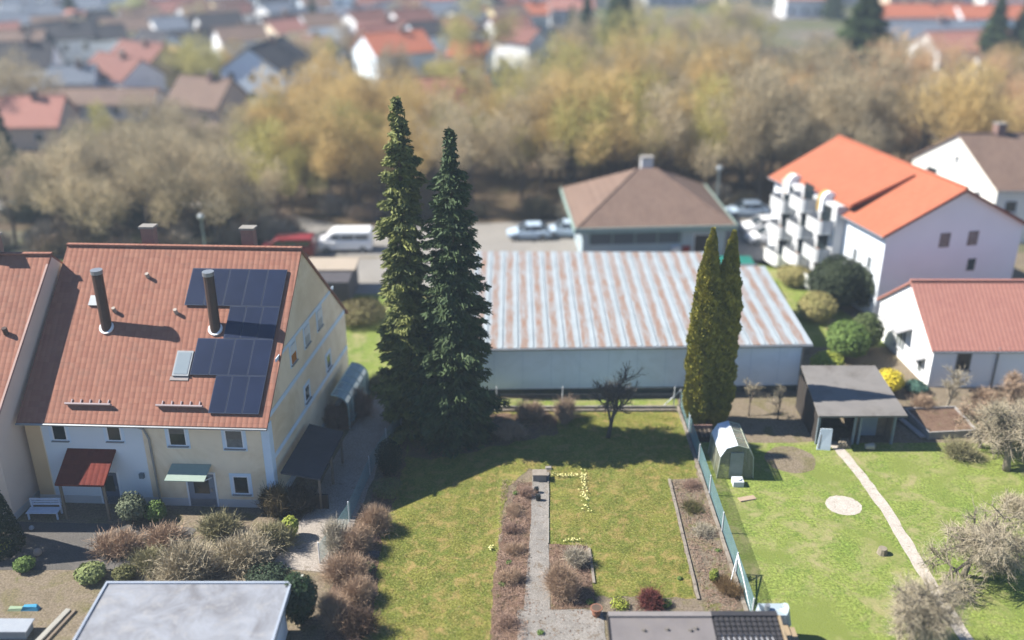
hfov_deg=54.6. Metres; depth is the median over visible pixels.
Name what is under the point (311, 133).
deciduous tree
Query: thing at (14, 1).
town house
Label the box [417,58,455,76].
deciduous tree
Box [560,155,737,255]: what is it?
hip roofed building
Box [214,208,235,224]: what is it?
bare shrub
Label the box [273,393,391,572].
driveway
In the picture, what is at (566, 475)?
flower row
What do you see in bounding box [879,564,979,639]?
bare fruit tree
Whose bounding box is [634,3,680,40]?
deciduous tree
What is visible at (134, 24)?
town house
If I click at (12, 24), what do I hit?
town house
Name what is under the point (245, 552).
bare shrub
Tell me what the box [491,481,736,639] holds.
leaf litter
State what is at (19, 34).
town house
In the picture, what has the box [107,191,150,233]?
bare shrub
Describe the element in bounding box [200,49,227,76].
deciduous tree
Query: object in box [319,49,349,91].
road
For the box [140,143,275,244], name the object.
deciduous tree
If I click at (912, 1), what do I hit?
town house
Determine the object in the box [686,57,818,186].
deciduous tree
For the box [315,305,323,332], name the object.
window
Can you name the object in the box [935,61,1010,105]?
deciduous tree
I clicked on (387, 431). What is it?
wire fence
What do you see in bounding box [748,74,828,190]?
deciduous tree
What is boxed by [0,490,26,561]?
cypress
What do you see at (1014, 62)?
deciduous tree
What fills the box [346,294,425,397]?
grass verge
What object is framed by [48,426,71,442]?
window
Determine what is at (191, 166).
deciduous tree
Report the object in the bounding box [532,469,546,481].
stone block
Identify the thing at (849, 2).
town house
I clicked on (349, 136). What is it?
deciduous tree
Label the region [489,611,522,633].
shrub
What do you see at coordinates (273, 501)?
bare shrub
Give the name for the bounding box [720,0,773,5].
town house
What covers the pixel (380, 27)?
town house
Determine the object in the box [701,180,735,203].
bare shrub
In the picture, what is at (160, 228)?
bare shrub
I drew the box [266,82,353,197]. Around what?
deciduous tree
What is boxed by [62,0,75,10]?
conifer
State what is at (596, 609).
flower pot
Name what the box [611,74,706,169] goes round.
deciduous tree
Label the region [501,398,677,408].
grass strip
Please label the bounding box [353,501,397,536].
bare shrub
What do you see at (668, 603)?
plant
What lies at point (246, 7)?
town house
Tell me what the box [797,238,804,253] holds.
balcony door
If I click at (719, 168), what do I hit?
street lamp
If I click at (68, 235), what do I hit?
bare shrub
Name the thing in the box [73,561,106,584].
leafy bush
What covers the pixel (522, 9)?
town house
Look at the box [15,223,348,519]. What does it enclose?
terraced house
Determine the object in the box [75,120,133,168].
deciduous tree
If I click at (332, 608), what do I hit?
bare shrub
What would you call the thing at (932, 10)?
town house
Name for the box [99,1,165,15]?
town house
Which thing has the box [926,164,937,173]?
window
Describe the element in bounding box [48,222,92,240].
bare shrub
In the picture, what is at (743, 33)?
deciduous tree
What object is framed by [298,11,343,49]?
town house
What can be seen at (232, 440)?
window
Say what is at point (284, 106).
deciduous tree
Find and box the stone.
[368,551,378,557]
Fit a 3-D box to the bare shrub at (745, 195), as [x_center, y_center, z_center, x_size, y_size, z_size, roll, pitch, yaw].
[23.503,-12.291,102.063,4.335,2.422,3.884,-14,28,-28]
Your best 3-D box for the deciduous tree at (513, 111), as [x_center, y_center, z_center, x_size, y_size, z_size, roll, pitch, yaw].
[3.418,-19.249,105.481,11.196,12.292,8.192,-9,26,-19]
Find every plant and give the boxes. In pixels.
[365,561,375,571]
[585,597,593,604]
[610,596,629,610]
[660,598,671,608]
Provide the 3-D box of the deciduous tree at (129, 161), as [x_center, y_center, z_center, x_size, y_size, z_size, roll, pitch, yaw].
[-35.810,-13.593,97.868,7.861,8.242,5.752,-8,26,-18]
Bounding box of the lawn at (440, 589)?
[363,411,697,639]
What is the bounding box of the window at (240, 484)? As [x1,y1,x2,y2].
[229,473,253,496]
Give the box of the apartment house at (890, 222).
[764,135,1023,317]
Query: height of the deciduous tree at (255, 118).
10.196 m
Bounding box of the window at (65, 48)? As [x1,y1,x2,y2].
[62,44,69,51]
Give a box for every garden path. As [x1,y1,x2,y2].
[524,472,549,609]
[831,441,973,639]
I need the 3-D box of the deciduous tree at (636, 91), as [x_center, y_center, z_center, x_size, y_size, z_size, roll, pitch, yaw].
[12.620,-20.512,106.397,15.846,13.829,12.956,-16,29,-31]
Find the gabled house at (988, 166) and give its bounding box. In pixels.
[907,122,1023,242]
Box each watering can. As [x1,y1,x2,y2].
[532,486,538,492]
[532,493,540,500]
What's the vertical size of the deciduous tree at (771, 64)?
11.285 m
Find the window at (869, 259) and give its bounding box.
[866,254,872,271]
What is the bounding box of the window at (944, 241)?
[938,233,950,247]
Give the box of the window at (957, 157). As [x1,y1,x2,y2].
[952,154,959,163]
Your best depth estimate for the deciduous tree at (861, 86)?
113.98 m
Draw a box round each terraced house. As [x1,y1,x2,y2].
[0,232,62,518]
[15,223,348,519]
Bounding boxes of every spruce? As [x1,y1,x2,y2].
[370,96,436,444]
[402,128,510,458]
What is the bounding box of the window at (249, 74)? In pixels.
[248,73,254,81]
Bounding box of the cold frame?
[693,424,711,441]
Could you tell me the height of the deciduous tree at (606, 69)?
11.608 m
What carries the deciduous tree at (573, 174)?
on the wood floor
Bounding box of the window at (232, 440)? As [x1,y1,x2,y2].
[221,430,247,450]
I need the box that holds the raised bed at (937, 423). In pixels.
[897,406,975,438]
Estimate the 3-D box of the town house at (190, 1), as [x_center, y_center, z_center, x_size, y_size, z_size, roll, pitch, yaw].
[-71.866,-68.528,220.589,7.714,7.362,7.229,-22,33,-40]
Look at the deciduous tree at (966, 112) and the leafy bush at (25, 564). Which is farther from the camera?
the deciduous tree at (966, 112)
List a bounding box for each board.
[737,495,756,501]
[816,428,832,449]
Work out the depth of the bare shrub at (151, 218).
97.71 m
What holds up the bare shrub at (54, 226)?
on the ground at (793, 30)
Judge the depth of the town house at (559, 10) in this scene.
224.28 m
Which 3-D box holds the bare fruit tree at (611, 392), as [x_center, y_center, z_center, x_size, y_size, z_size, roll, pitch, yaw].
[6.354,4.812,60.207,3.797,5.717,4.574,0,24,0]
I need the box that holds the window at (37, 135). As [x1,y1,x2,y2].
[34,133,44,142]
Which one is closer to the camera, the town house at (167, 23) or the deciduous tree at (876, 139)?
the deciduous tree at (876, 139)
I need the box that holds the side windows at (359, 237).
[325,235,367,239]
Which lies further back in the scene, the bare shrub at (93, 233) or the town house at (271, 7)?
the town house at (271, 7)
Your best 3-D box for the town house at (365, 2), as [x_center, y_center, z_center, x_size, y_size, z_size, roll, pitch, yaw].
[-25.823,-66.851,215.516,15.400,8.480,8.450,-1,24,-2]
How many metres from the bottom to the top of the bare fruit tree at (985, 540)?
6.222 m
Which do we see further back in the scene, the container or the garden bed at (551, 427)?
the container
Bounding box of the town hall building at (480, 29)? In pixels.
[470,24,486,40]
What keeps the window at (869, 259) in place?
in the apartment house at (890, 222)
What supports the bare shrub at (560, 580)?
on the garden bed at (554, 548)
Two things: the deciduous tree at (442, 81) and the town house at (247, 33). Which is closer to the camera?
the deciduous tree at (442, 81)
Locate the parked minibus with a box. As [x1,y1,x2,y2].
[317,226,373,252]
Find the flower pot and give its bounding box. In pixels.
[590,603,602,617]
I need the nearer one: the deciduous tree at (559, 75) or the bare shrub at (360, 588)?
the bare shrub at (360, 588)
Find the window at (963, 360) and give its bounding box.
[953,354,972,371]
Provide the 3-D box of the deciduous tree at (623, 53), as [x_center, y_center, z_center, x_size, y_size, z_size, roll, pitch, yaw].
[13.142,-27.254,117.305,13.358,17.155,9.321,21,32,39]
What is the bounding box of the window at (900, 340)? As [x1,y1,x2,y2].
[893,332,906,353]
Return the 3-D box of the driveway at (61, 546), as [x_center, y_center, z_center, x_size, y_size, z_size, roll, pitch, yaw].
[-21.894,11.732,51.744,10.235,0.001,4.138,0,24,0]
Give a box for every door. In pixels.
[99,471,121,503]
[186,472,219,506]
[693,234,708,251]
[728,453,743,477]
[777,239,786,253]
[780,213,790,226]
[783,187,793,199]
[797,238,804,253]
[800,212,806,225]
[803,182,814,198]
[816,234,827,248]
[820,204,831,220]
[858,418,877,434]
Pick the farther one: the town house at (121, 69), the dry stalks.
the town house at (121, 69)
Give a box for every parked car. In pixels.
[342,54,351,62]
[506,221,550,240]
[548,219,574,238]
[724,200,770,218]
[739,215,770,231]
[744,225,768,244]
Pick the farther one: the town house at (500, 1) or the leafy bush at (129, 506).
the town house at (500, 1)
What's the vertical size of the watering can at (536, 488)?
0.450 m
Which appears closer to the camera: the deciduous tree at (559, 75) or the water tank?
the water tank
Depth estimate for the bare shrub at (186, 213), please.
96.38 m
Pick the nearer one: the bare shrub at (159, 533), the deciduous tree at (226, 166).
the bare shrub at (159, 533)
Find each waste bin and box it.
[672,246,680,251]
[682,246,690,251]
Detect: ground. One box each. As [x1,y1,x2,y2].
[0,253,1023,639]
[3,0,1023,252]
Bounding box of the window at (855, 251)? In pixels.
[851,246,858,260]
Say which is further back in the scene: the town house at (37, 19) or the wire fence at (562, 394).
the town house at (37, 19)
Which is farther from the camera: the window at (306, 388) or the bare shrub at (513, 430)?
the bare shrub at (513, 430)
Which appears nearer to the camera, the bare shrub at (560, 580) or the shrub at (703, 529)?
the bare shrub at (560, 580)
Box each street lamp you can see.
[197,213,205,244]
[716,165,722,198]
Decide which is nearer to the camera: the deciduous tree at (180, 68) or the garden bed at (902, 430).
the garden bed at (902, 430)
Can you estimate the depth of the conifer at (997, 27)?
166.95 m
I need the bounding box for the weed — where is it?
[537,629,543,634]
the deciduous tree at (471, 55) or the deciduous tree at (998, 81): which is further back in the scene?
the deciduous tree at (471, 55)
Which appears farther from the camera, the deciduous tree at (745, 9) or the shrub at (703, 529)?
the deciduous tree at (745, 9)
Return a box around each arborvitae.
[681,227,722,423]
[705,229,743,425]
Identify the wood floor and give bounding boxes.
[0,91,1023,230]
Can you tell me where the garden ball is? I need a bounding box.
[33,548,41,555]
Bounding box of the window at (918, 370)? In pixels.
[914,360,922,375]
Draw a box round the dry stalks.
[329,412,739,639]
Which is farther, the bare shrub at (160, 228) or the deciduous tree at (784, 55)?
the deciduous tree at (784, 55)
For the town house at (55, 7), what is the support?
on the ground at (793, 30)
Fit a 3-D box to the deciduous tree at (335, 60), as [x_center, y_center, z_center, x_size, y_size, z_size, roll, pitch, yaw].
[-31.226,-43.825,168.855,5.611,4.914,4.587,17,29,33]
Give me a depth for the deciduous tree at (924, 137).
106.77 m
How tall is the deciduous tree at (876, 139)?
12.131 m
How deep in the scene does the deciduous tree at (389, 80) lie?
118.38 m
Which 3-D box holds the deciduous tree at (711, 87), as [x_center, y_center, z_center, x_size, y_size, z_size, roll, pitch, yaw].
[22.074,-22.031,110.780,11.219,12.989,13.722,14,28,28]
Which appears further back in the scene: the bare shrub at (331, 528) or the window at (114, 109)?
the window at (114, 109)
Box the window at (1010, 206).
[1004,200,1017,213]
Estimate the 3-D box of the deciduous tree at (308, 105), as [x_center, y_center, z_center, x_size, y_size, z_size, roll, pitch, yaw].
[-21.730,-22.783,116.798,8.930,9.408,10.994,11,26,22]
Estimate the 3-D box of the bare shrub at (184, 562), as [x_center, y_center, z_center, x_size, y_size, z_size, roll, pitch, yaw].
[-16.064,11.886,48.798,4.637,2.195,4.394,0,24,0]
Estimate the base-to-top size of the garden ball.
0.420 m
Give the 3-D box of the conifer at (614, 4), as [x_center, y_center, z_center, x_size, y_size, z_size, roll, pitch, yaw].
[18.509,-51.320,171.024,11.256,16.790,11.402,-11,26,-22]
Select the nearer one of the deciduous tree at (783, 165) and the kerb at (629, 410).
the kerb at (629, 410)
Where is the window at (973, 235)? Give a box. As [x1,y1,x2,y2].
[966,231,978,245]
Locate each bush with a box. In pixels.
[11,555,35,572]
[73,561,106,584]
[111,563,136,580]
[114,491,147,521]
[142,499,166,521]
[244,560,292,580]
[281,515,298,536]
[283,571,317,624]
[341,296,386,325]
[709,569,719,581]
[776,264,810,286]
[796,290,838,322]
[806,254,864,308]
[810,350,845,364]
[826,319,871,358]
[849,261,882,307]
[853,311,885,346]
[879,368,904,391]
[903,378,928,393]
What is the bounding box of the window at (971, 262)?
[965,257,976,271]
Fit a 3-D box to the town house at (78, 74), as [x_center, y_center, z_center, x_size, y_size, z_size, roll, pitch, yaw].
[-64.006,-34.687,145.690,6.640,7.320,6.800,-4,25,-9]
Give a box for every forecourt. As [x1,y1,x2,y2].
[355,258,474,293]
[726,238,781,268]
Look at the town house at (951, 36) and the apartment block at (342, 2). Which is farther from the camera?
the apartment block at (342, 2)
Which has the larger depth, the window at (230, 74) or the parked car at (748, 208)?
the window at (230, 74)
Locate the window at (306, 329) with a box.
[302,321,311,349]
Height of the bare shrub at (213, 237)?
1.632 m
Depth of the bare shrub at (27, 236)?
92.63 m
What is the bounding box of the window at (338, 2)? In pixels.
[336,0,343,4]
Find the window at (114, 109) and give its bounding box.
[111,106,120,114]
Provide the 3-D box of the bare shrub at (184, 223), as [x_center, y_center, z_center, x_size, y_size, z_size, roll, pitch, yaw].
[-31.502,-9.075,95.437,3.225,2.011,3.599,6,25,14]
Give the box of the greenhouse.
[708,421,753,477]
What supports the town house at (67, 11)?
on the ground at (793, 30)
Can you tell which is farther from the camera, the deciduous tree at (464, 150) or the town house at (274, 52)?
the town house at (274, 52)
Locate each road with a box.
[0,200,751,256]
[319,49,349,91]
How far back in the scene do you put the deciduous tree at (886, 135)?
121.16 m
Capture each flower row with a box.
[551,472,584,477]
[563,537,581,541]
[578,473,591,510]
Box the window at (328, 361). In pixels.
[325,348,332,373]
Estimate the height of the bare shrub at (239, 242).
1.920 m
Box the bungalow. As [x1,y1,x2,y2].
[876,279,1023,386]
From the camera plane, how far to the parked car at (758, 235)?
93.17 m
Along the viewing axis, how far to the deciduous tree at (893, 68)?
110.60 m
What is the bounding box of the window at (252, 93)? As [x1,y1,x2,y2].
[250,91,256,99]
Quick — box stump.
[876,545,887,556]
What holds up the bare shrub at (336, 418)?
on the garden ground at (54, 595)
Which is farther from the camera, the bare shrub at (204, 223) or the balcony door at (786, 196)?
the bare shrub at (204, 223)
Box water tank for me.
[755,603,790,626]
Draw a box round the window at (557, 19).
[555,17,559,22]
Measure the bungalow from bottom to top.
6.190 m
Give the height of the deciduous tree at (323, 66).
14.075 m
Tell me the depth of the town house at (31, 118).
125.23 m
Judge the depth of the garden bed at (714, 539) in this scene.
51.08 m
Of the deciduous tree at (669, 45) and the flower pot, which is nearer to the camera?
the flower pot
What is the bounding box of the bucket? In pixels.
[865,443,875,449]
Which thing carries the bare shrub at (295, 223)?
on the ground at (793, 30)
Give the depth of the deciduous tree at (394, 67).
154.22 m
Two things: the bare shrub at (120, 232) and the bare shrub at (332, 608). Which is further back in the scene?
the bare shrub at (120, 232)
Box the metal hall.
[472,251,812,394]
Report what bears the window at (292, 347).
in the terraced house at (187, 375)
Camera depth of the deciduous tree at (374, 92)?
113.25 m
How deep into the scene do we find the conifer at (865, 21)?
142.66 m
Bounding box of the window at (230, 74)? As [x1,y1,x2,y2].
[228,72,234,80]
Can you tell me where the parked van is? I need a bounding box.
[263,233,316,255]
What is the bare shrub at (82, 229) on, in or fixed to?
on the ground at (793, 30)
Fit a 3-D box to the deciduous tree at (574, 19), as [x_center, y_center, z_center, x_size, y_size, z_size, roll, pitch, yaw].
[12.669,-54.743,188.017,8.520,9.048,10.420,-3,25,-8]
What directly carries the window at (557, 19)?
in the town house at (559, 10)
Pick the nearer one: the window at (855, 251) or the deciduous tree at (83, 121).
the window at (855, 251)
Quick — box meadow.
[696,441,1023,639]
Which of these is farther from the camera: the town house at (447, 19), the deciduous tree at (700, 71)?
the town house at (447, 19)
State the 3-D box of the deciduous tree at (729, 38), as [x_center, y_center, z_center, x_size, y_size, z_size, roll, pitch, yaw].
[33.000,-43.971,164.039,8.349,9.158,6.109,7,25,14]
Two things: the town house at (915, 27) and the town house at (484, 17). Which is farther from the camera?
the town house at (484, 17)
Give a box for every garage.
[73,581,291,639]
[309,257,359,301]
[606,611,715,639]
[711,611,786,639]
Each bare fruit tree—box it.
[584,360,645,438]
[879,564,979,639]
[914,493,1023,609]
[936,363,973,405]
[952,397,1011,449]
[964,393,1023,471]
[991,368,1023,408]
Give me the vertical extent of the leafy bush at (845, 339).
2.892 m
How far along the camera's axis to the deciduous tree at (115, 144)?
99.24 m
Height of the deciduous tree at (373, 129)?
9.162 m
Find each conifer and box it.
[0,112,19,163]
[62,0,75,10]
[308,0,316,11]
[560,3,577,39]
[569,0,596,59]
[589,0,640,67]
[820,0,844,18]
[824,0,897,85]
[975,0,1012,53]
[1007,5,1023,52]
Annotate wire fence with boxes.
[317,418,403,562]
[496,387,675,404]
[664,389,754,610]
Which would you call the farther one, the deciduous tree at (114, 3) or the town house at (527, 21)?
the deciduous tree at (114, 3)
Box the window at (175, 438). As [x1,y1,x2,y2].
[164,429,190,448]
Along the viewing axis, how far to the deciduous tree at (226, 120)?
109.69 m
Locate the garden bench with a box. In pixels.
[25,498,62,519]
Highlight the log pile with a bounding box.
[838,438,851,448]
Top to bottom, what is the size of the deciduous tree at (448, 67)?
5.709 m
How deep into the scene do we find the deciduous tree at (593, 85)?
104.66 m
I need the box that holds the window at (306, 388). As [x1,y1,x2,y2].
[303,379,312,406]
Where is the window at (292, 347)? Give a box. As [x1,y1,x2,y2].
[288,339,298,368]
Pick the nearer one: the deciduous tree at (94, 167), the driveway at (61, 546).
the driveway at (61, 546)
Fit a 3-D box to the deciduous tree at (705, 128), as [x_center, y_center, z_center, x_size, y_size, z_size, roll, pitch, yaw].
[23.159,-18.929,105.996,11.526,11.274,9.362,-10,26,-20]
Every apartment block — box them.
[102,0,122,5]
[250,0,355,6]
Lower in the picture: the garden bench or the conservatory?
the garden bench
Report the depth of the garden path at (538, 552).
51.07 m
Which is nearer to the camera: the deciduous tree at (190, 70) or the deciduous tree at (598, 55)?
the deciduous tree at (598, 55)
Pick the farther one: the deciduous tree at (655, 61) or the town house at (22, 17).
the town house at (22, 17)
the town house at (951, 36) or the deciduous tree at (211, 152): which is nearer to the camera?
the deciduous tree at (211, 152)
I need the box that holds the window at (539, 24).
[537,22,541,27]
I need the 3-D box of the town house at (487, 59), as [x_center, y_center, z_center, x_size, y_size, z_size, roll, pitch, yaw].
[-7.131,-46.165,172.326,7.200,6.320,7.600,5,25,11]
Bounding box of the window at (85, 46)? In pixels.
[82,43,89,50]
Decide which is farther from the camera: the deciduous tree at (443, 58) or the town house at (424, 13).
the town house at (424, 13)
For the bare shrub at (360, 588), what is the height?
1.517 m
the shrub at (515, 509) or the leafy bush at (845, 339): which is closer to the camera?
the shrub at (515, 509)
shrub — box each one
[0,192,45,222]
[0,228,20,247]
[9,217,67,251]
[10,194,47,214]
[16,226,37,250]
[21,231,64,256]
[31,193,71,215]
[32,222,90,255]
[44,220,87,252]
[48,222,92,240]
[57,210,86,226]
[67,216,91,240]
[81,218,101,236]
[81,229,119,242]
[82,522,153,563]
[94,223,136,240]
[104,235,141,243]
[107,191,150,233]
[122,542,166,580]
[135,517,193,552]
[138,231,179,243]
[139,196,190,223]
[145,533,226,580]
[149,212,176,226]
[156,220,177,237]
[162,224,197,244]
[164,217,198,235]
[173,204,220,225]
[176,209,214,238]
[184,213,215,231]
[191,504,243,544]
[207,228,229,244]
[208,523,285,580]
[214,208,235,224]
[215,223,242,244]
[216,217,264,244]
[219,205,248,221]
[226,214,265,239]
[231,232,258,244]
[246,196,287,217]
[249,514,302,556]
[250,213,304,242]
[251,209,287,220]
[253,479,294,523]
[267,206,307,232]
[279,215,307,232]
[281,480,321,519]
[312,190,353,217]
[312,545,373,588]
[313,585,353,636]
[315,509,353,566]
[321,399,356,430]
[332,600,386,639]
[335,569,384,611]
[336,518,380,555]
[342,386,379,421]
[343,200,375,222]
[346,200,380,222]
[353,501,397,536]
[368,368,384,393]
[371,194,388,214]
[418,191,447,216]
[467,202,489,217]
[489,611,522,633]
[492,419,529,441]
[495,565,523,586]
[498,520,526,535]
[502,540,529,557]
[503,501,523,516]
[508,396,548,423]
[516,193,552,220]
[516,485,538,502]
[535,557,588,605]
[546,202,566,219]
[546,392,585,427]
[547,203,568,219]
[561,542,596,568]
[634,583,666,610]
[677,497,706,517]
[680,476,703,490]
[685,520,717,541]
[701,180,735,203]
[712,572,732,589]
[715,576,744,602]
[719,190,762,206]
[741,192,761,200]
[906,391,940,413]
[937,434,986,465]
[963,385,1008,410]
[968,540,1017,577]
[993,486,1023,518]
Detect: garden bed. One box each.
[324,434,410,639]
[406,412,558,459]
[490,482,531,639]
[549,544,595,609]
[595,596,706,616]
[671,480,742,610]
[764,446,814,472]
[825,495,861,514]
[893,392,1023,438]
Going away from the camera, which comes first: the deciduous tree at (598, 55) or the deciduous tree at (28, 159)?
the deciduous tree at (28, 159)
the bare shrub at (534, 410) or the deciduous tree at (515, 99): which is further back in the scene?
the deciduous tree at (515, 99)
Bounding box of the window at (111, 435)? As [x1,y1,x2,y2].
[103,427,125,443]
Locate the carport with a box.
[280,424,343,508]
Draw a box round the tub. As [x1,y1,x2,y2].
[731,476,743,486]
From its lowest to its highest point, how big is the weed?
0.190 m
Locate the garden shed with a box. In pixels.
[795,365,907,443]
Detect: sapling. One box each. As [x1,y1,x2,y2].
[744,378,762,415]
[765,383,785,418]
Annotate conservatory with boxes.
[331,362,370,428]
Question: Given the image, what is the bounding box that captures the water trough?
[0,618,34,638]
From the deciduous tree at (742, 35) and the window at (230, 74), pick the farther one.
the deciduous tree at (742, 35)
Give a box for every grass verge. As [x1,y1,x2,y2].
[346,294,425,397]
[753,260,887,346]
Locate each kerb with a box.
[494,409,675,411]
[501,405,675,408]
[548,472,548,543]
[588,548,594,583]
[668,479,699,599]
[676,405,748,610]
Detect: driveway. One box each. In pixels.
[0,521,195,569]
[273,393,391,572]
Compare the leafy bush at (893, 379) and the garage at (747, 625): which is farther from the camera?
the leafy bush at (893, 379)
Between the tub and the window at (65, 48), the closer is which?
the tub
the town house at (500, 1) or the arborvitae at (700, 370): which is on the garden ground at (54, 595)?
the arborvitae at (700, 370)
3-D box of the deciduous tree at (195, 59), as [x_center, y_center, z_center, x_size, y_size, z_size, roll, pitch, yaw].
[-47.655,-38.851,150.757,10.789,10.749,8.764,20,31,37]
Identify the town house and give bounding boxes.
[0,0,26,11]
[0,0,37,4]
[0,10,38,28]
[0,20,20,29]
[0,24,47,41]
[0,35,64,94]
[0,89,81,149]
[19,0,81,14]
[25,17,96,63]
[30,14,70,23]
[38,87,168,121]
[41,18,80,22]
[47,58,100,86]
[59,0,101,10]
[63,9,89,15]
[69,8,116,24]
[86,23,129,51]
[87,50,167,97]
[98,14,150,39]
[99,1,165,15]
[110,38,185,89]
[114,5,163,19]
[129,27,188,48]
[143,0,186,14]
[147,14,190,31]
[147,39,191,74]
[163,71,252,129]
[169,24,212,57]
[174,2,211,14]
[184,0,208,2]
[184,12,194,28]
[192,11,244,28]
[206,7,239,12]
[209,0,243,7]
[209,23,269,67]
[217,0,254,22]
[217,34,315,105]
[236,18,270,24]
[251,0,294,19]
[253,0,293,5]
[253,9,297,21]
[263,16,309,39]
[287,4,322,14]
[292,30,342,69]
[294,0,333,10]
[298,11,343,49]
[330,1,367,15]
[339,7,386,49]
[348,23,397,67]
[351,25,436,81]
[355,14,407,31]
[356,0,423,7]
[365,0,403,13]
[388,6,435,21]
[404,19,448,63]
[413,69,494,150]
[419,0,462,16]
[435,14,478,45]
[436,5,489,23]
[446,36,495,73]
[463,0,496,5]
[483,14,534,44]
[484,3,531,16]
[491,24,551,71]
[495,0,522,3]
[507,0,550,31]
[547,0,595,26]
[594,0,607,7]
[640,0,694,5]
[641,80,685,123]
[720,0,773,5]
[775,0,826,17]
[841,0,857,4]
[879,0,961,2]
[879,0,967,19]
[883,15,980,50]
[906,29,1023,76]
[953,3,1023,28]
[966,53,1023,92]
[974,0,1023,3]
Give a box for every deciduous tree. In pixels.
[0,42,66,94]
[0,68,41,99]
[0,132,55,246]
[4,139,71,221]
[21,118,116,216]
[23,133,125,242]
[27,124,110,178]
[51,169,133,237]
[55,115,116,156]
[64,96,139,156]
[69,144,158,233]
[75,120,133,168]
[84,150,188,227]
[85,126,142,187]
[94,87,163,147]
[94,122,151,159]
[107,0,134,13]
[108,144,183,198]
[110,109,185,219]
[117,0,145,6]
[134,99,214,156]
[137,92,207,138]
[139,124,222,205]
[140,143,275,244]
[147,100,208,144]
[150,119,192,200]
[154,130,242,236]
[160,30,225,75]
[166,45,189,74]
[173,53,217,80]
[176,0,214,15]
[188,143,251,201]
[190,46,222,74]
[192,138,238,169]
[193,113,241,145]
[194,121,264,193]
[194,138,288,238]
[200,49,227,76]
[205,42,232,73]
[206,102,284,180]
[220,36,247,64]
[221,114,310,208]
[227,91,283,150]
[234,64,305,170]
[241,116,286,199]
[244,143,330,212]
[245,84,289,142]
[262,84,348,176]
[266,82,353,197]
[270,55,344,157]
[282,91,375,196]
[284,108,349,189]
[285,37,361,100]
[286,30,324,55]
[291,90,360,123]
[296,68,389,181]
[297,95,389,197]
[298,37,323,63]
[306,111,415,205]
[311,33,339,59]
[312,55,376,121]
[314,52,338,73]
[321,51,346,73]
[324,16,357,66]
[338,122,440,188]
[343,75,410,124]
[348,109,415,190]
[356,69,420,114]
[362,59,454,122]
[365,40,412,84]
[365,106,438,172]
[369,75,460,161]
[372,91,425,142]
[386,56,417,89]
[404,67,480,120]
[405,85,467,175]
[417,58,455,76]
[420,97,516,207]
[423,46,458,75]
[427,91,508,176]
[434,59,461,75]
[435,0,524,73]
[445,41,487,73]
[446,67,500,112]
[448,48,529,123]
[448,51,489,75]
[465,82,533,179]
[467,107,579,201]
[485,66,547,116]
[494,103,568,186]
[495,66,552,169]
[495,68,532,123]
[495,83,585,193]
[499,71,572,178]
[500,82,547,160]
[501,55,601,89]
[504,72,641,184]
[509,92,624,186]
[517,35,588,154]
[519,39,614,81]
[524,61,588,180]
[524,63,627,181]
[534,26,617,74]
[538,74,637,179]
[553,6,598,39]
[554,60,693,170]
[558,67,648,164]
[567,13,606,49]
[567,57,651,174]
[569,17,678,159]
[569,52,672,168]
[571,36,681,93]
[573,38,658,106]
[583,93,673,173]
[586,56,643,88]
[590,5,674,57]
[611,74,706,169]
[621,33,678,80]
[628,19,678,46]
[630,0,652,24]
[631,0,654,34]
[632,87,736,176]
[633,28,716,87]
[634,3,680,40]
[647,9,697,45]
[657,33,683,64]
[660,92,775,184]
[663,67,770,180]
[664,16,700,40]
[665,53,787,128]
[666,38,697,82]
[670,5,753,92]
[672,7,709,31]
[676,33,758,89]
[678,43,771,101]
[682,67,738,110]
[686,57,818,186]
[687,91,771,184]
[688,0,741,50]
[688,88,778,186]
[693,27,735,58]
[704,0,731,36]
[710,72,811,178]
[713,0,763,30]
[714,71,816,157]
[715,30,792,72]
[717,0,765,37]
[719,12,749,39]
[720,23,757,49]
[722,2,756,42]
[722,51,813,83]
[723,57,814,199]
[725,0,767,26]
[735,28,768,63]
[740,11,779,48]
[740,40,773,73]
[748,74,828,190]
[761,57,828,151]
[764,37,848,92]
[778,26,869,78]
[778,74,822,160]
[778,92,826,168]
[779,45,833,72]
[781,41,841,81]
[783,69,873,149]
[784,61,830,142]
[789,34,859,122]
[806,85,904,154]
[809,65,923,143]
[810,62,898,137]
[814,42,876,82]
[840,31,936,142]
[850,36,922,125]
[854,25,927,99]
[868,68,940,159]
[869,58,949,150]
[872,62,991,149]
[878,43,961,133]
[894,35,981,130]
[897,53,1023,142]
[901,83,1015,146]
[902,66,946,140]
[907,32,962,72]
[910,70,964,152]
[927,60,1012,107]
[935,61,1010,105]
[935,61,1023,128]
[948,92,1023,131]
[953,75,1017,116]
[961,43,1023,122]
[970,37,1023,85]
[982,54,1023,120]
[992,67,1023,110]
[1007,88,1023,131]
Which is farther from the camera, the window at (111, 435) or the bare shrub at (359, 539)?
the window at (111, 435)
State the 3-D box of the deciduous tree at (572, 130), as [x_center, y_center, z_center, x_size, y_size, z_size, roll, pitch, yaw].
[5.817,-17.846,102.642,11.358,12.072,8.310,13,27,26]
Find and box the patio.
[517,609,605,639]
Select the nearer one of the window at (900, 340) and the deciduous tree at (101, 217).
the window at (900, 340)
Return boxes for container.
[719,256,754,263]
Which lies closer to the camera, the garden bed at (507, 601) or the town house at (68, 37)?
the garden bed at (507, 601)
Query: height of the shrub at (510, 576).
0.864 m
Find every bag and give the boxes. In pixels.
[7,606,22,610]
[21,604,40,610]
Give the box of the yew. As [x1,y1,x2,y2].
[374,437,401,476]
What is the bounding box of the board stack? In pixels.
[783,624,798,639]
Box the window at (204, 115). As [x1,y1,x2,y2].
[201,113,208,122]

